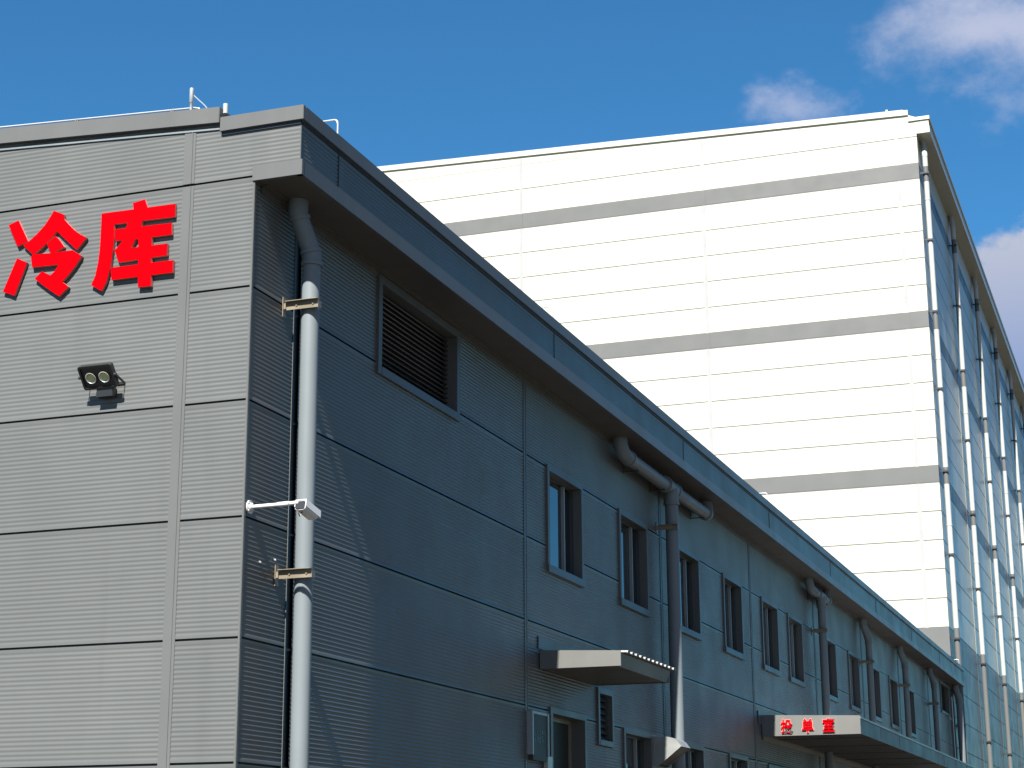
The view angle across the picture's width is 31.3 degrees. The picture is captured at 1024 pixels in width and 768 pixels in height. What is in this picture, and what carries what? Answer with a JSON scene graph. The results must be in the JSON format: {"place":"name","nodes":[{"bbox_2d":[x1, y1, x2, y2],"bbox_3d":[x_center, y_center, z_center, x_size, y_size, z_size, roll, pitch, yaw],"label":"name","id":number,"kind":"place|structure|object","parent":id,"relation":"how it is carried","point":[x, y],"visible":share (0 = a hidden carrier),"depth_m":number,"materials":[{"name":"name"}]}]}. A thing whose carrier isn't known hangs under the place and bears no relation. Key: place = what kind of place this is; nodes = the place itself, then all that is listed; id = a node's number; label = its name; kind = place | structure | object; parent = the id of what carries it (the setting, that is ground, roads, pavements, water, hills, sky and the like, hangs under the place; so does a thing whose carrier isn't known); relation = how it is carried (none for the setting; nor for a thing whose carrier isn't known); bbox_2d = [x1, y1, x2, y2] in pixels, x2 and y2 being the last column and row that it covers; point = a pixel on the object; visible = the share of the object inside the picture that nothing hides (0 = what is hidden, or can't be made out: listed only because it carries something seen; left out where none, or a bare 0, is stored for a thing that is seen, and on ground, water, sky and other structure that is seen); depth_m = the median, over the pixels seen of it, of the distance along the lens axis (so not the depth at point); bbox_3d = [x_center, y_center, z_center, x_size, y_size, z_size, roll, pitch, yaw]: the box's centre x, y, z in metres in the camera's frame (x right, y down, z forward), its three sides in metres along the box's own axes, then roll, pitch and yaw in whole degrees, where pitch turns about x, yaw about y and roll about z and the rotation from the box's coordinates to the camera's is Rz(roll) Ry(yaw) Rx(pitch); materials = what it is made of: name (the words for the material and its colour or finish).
{"place":"outdoors","nodes":[
{"label":"outdoors","id":0,"kind":"place"},
{"bbox_2d":[0,0,1023,381],"label":"sky","id":1,"kind":"structure","parent":0,"point":[403,81],"materials":[{"name":"blue"}]},
{"bbox_2d":[378,110,1023,767],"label":"warehouse","id":2,"kind":"structure","parent":0,"point":[750,306],"depth_m":67.26,"materials":[{"name":"white paint"}]},
{"bbox_2d":[920,140,967,763],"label":"drainpipe","id":3,"kind":"object","parent":2,"relation":"attached to","point":[945,470],"visible":0.98,"depth_m":63.87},
{"bbox_2d":[948,216,992,767],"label":"drainpipe","id":4,"kind":"object","parent":2,"relation":"attached to","point":[972,513],"visible":1,"depth_m":71.36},
{"bbox_2d":[972,277,1012,767],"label":"drainpipe","id":5,"kind":"object","parent":2,"relation":"attached to","point":[994,544],"visible":1,"depth_m":79.21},
{"bbox_2d":[991,328,1023,765],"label":"drainpipe","id":6,"kind":"object","parent":2,"relation":"attached to","point":[1010,550],"visible":1,"depth_m":87.30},
{"bbox_2d":[1007,370,1023,601],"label":"drainpipe","id":7,"kind":"object","parent":2,"relation":"attached to","point":[1014,440],"visible":1,"depth_m":96.37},
{"bbox_2d":[1021,406,1023,430],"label":"drainpipe","id":8,"kind":"object","parent":2,"relation":"attached to","point":[1022,409],"visible":1,"depth_m":105.36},
{"label":"ground","id":9,"kind":"structure","parent":0,"visible":0},
{"bbox_2d":[0,103,964,767],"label":"warehouse","id":10,"kind":"structure","parent":9,"relation":"on","point":[488,507],"depth_m":17.00,"materials":[{"name":"grey paint"}]},
{"bbox_2d":[3,199,176,296],"bbox_3d":[-3.768,-1.194,16.270,1.744,0.834,0.035,-6,-16,19],"label":"wall lettering","id":11,"kind":"object","parent":10,"relation":"attached to","point":[146,268],"depth_m":16.20,"materials":[{"name":"red plastic"}]},
{"bbox_2d":[77,362,124,398],"bbox_3d":[-3.556,-0.029,15.775,0.372,0.267,0.238,-6,-16,19],"label":"floodlight","id":12,"kind":"object","parent":10,"relation":"attached to","point":[102,379],"visible":1,"depth_m":15.75,"materials":[{"name":"black metal"}]},
{"bbox_2d":[0,88,206,127],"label":"lightning rod","id":13,"kind":"object","parent":10,"relation":"attached to","point":[191,97],"visible":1,"depth_m":16.56,"materials":[{"name":"metal"}]},
{"bbox_2d":[246,499,320,519],"bbox_3d":[-1.897,1.049,15.207,0.555,0.171,0.299,-6,-16,19],"label":"security camera","id":14,"kind":"object","parent":10,"relation":"attached to","point":[307,509],"visible":1,"depth_m":15.12,"materials":[{"name":"white plastic"}]},
{"bbox_2d":[274,198,321,767],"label":"drainpipe","id":15,"kind":"object","parent":10,"relation":"attached to","point":[302,572],"visible":1,"depth_m":15.76,"materials":[{"name":"grey paint"}]},
{"bbox_2d":[324,119,338,132],"bbox_3d":[-1.975,-2.259,16.785,0.837,0.272,0.017,-6,-16,19],"label":"lightning wire","id":16,"kind":"object","parent":10,"relation":"on","point":[333,120],"visible":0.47,"depth_m":16.68,"materials":[{"name":"metal"}]},
{"bbox_2d":[527,710,549,761],"bbox_3d":[0.308,4.133,21.420,0.071,0.560,0.600,-6,-16,19],"label":"wall cabinet","id":17,"kind":"object","parent":10,"relation":"attached to","point":[538,749],"depth_m":21.34,"materials":[{"name":"metal"}]},
{"bbox_2d":[542,306,553,317],"bbox_3d":[0.113,-0.789,22.380,0.837,0.272,0.017,-6,-16,19],"label":"lightning wire","id":18,"kind":"object","parent":10,"relation":"on","point":[552,310],"visible":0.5,"depth_m":22.26,"materials":[{"name":"metal"}]},
{"bbox_2d":[544,757,552,767],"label":"switch box","id":19,"kind":"object","parent":10,"relation":"attached to","point":[548,763],"visible":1,"depth_m":21.64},
{"bbox_2d":[544,464,585,587],"bbox_3d":[0.539,1.832,23.264,0.355,1.350,1.474,-6,-16,19],"label":"window","id":20,"kind":"structure","parent":10,"relation":"in","point":[564,545],"depth_m":23.52,"materials":[{"name":"glass"}]},
{"bbox_2d":[547,706,586,767],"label":"door","id":21,"kind":"structure","parent":10,"relation":"in","point":[567,729],"depth_m":23.06,"materials":[{"name":"grey paint"}]},
{"bbox_2d":[538,636,674,685],"bbox_3d":[1.213,3.431,22.685,1.069,0.395,2.340,-6,-16,19],"label":"canopy","id":22,"kind":"object","parent":10,"relation":"attached to","point":[608,667],"visible":1,"depth_m":22.07,"materials":[{"name":"grey metal"}]},
{"bbox_2d":[617,508,650,616],"bbox_3d":[1.599,2.579,26.107,0.355,1.350,1.484,-6,-16,19],"label":"window","id":23,"kind":"structure","parent":10,"relation":"in","point":[633,563],"depth_m":26.40,"materials":[{"name":"glass"}]},
{"bbox_2d":[621,727,652,767],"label":"window","id":24,"kind":"structure","parent":10,"relation":"in","point":[637,745],"depth_m":25.68,"materials":[{"name":"grey paint"}]},
{"bbox_2d":[612,437,713,767],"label":"drainpipe","id":25,"kind":"object","parent":10,"relation":"attached to","point":[675,495],"visible":1,"depth_m":27.05,"materials":[{"name":"grey paint"}]},
{"bbox_2d":[653,734,689,767],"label":"exhaust hood","id":26,"kind":"object","parent":10,"relation":"attached to","point":[668,751],"visible":1,"depth_m":26.11,"materials":[{"name":"metal"}]},
{"bbox_2d":[679,545,702,640],"bbox_3d":[2.650,3.318,28.922,0.355,1.350,1.474,-6,-16,19],"label":"window","id":27,"kind":"structure","parent":10,"relation":"in","point":[689,562],"depth_m":29.37,"materials":[{"name":"glass"}]},
{"bbox_2d":[685,742,704,767],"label":"window","id":28,"kind":"structure","parent":10,"relation":"in","point":[695,756],"depth_m":28.74,"materials":[{"name":"grey paint"}]},
{"bbox_2d":[721,573,745,659],"bbox_3d":[3.697,4.055,31.729,0.355,1.350,1.444,-6,-16,19],"label":"window","id":29,"kind":"structure","parent":10,"relation":"in","point":[732,602],"depth_m":32.11,"materials":[{"name":"grey glass"}]},
{"bbox_2d":[727,753,748,767],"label":"window","id":30,"kind":"structure","parent":10,"relation":"in","point":[735,761],"depth_m":31.30,"materials":[{"name":"grey paint"}]},
{"bbox_2d":[759,596,781,676],"bbox_3d":[4.738,4.788,34.517,0.355,1.350,1.474,-6,-16,19],"label":"window","id":31,"kind":"structure","parent":10,"relation":"in","point":[769,611],"depth_m":34.94,"materials":[{"name":"black glass"}]},
{"bbox_2d":[768,764,784,767],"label":"window","id":32,"kind":"structure","parent":10,"relation":"in","point":[769,765],"depth_m":33.61,"materials":[{"name":"grey paint"}]},
{"bbox_2d":[787,613,805,687],"bbox_3d":[5.563,5.369,36.728,0.355,1.350,1.474,-6,-16,19],"label":"window","id":33,"kind":"structure","parent":10,"relation":"in","point":[794,625],"depth_m":37.17,"materials":[{"name":"grey glass"}]},
{"bbox_2d":[804,578,832,767],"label":"drainpipe","id":34,"kind":"object","parent":10,"relation":"attached to","point":[823,599],"visible":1,"depth_m":38.33,"materials":[{"name":"grey paint"}]},
{"bbox_2d":[827,637,838,702],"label":"window","id":35,"kind":"structure","parent":10,"relation":"in","point":[832,660],"depth_m":40.77,"materials":[{"name":"grey glass"}]},
{"bbox_2d":[847,650,861,712],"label":"window","id":36,"kind":"structure","parent":10,"relation":"in","point":[853,660],"depth_m":43.52,"materials":[{"name":"grey glass"}]},
{"bbox_2d":[758,710,973,767],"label":"canopy","id":37,"kind":"object","parent":10,"relation":"attached to","point":[858,741],"visible":0.98,"depth_m":35.56,"materials":[{"name":"grey metal"}]},
{"bbox_2d":[781,717,834,733],"bbox_3d":[5.298,6.125,32.758,0.983,0.268,0.028,-6,-16,19],"label":"canopy lettering","id":38,"kind":"object","parent":37,"relation":"attached to","point":[807,726],"visible":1,"depth_m":32.74,"materials":[{"name":"red plastic"}]},
{"bbox_2d":[859,618,878,767],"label":"drainpipe","id":39,"kind":"object","parent":10,"relation":"attached to","point":[869,661],"visible":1,"depth_m":44.02,"materials":[{"name":"grey paint"}]},
{"bbox_2d":[873,666,882,722],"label":"window","id":40,"kind":"structure","parent":10,"relation":"in","point":[878,707],"depth_m":46.48,"materials":[{"name":"black glass"}]},
{"bbox_2d":[888,675,900,730],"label":"window","id":41,"kind":"structure","parent":10,"relation":"in","point":[893,687],"depth_m":49.22,"materials":[{"name":"black glass"}]},
{"bbox_2d":[897,646,911,738],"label":"drainpipe","id":42,"kind":"object","parent":10,"relation":"attached to","point":[905,685],"visible":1,"depth_m":49.60,"materials":[{"name":"grey paint"}]},
{"bbox_2d":[909,688,916,737],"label":"window","id":43,"kind":"structure","parent":10,"relation":"in","point":[912,702],"depth_m":52.24,"materials":[{"name":"black glass"}]},
{"bbox_2d":[927,668,940,751],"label":"drainpipe","id":44,"kind":"object","parent":10,"relation":"attached to","point":[934,702],"visible":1,"depth_m":55.18,"materials":[{"name":"grey paint"}]},
{"bbox_2d":[948,697,955,757],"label":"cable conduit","id":45,"kind":"object","parent":10,"relation":"attached to","point":[953,726],"visible":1,"depth_m":59.82,"materials":[{"name":"metal"}]},
{"bbox_2d":[952,685,965,762],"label":"drainpipe","id":46,"kind":"object","parent":10,"relation":"attached to","point":[960,719],"visible":1,"depth_m":60.33,"materials":[{"name":"grey paint"}]}
]}

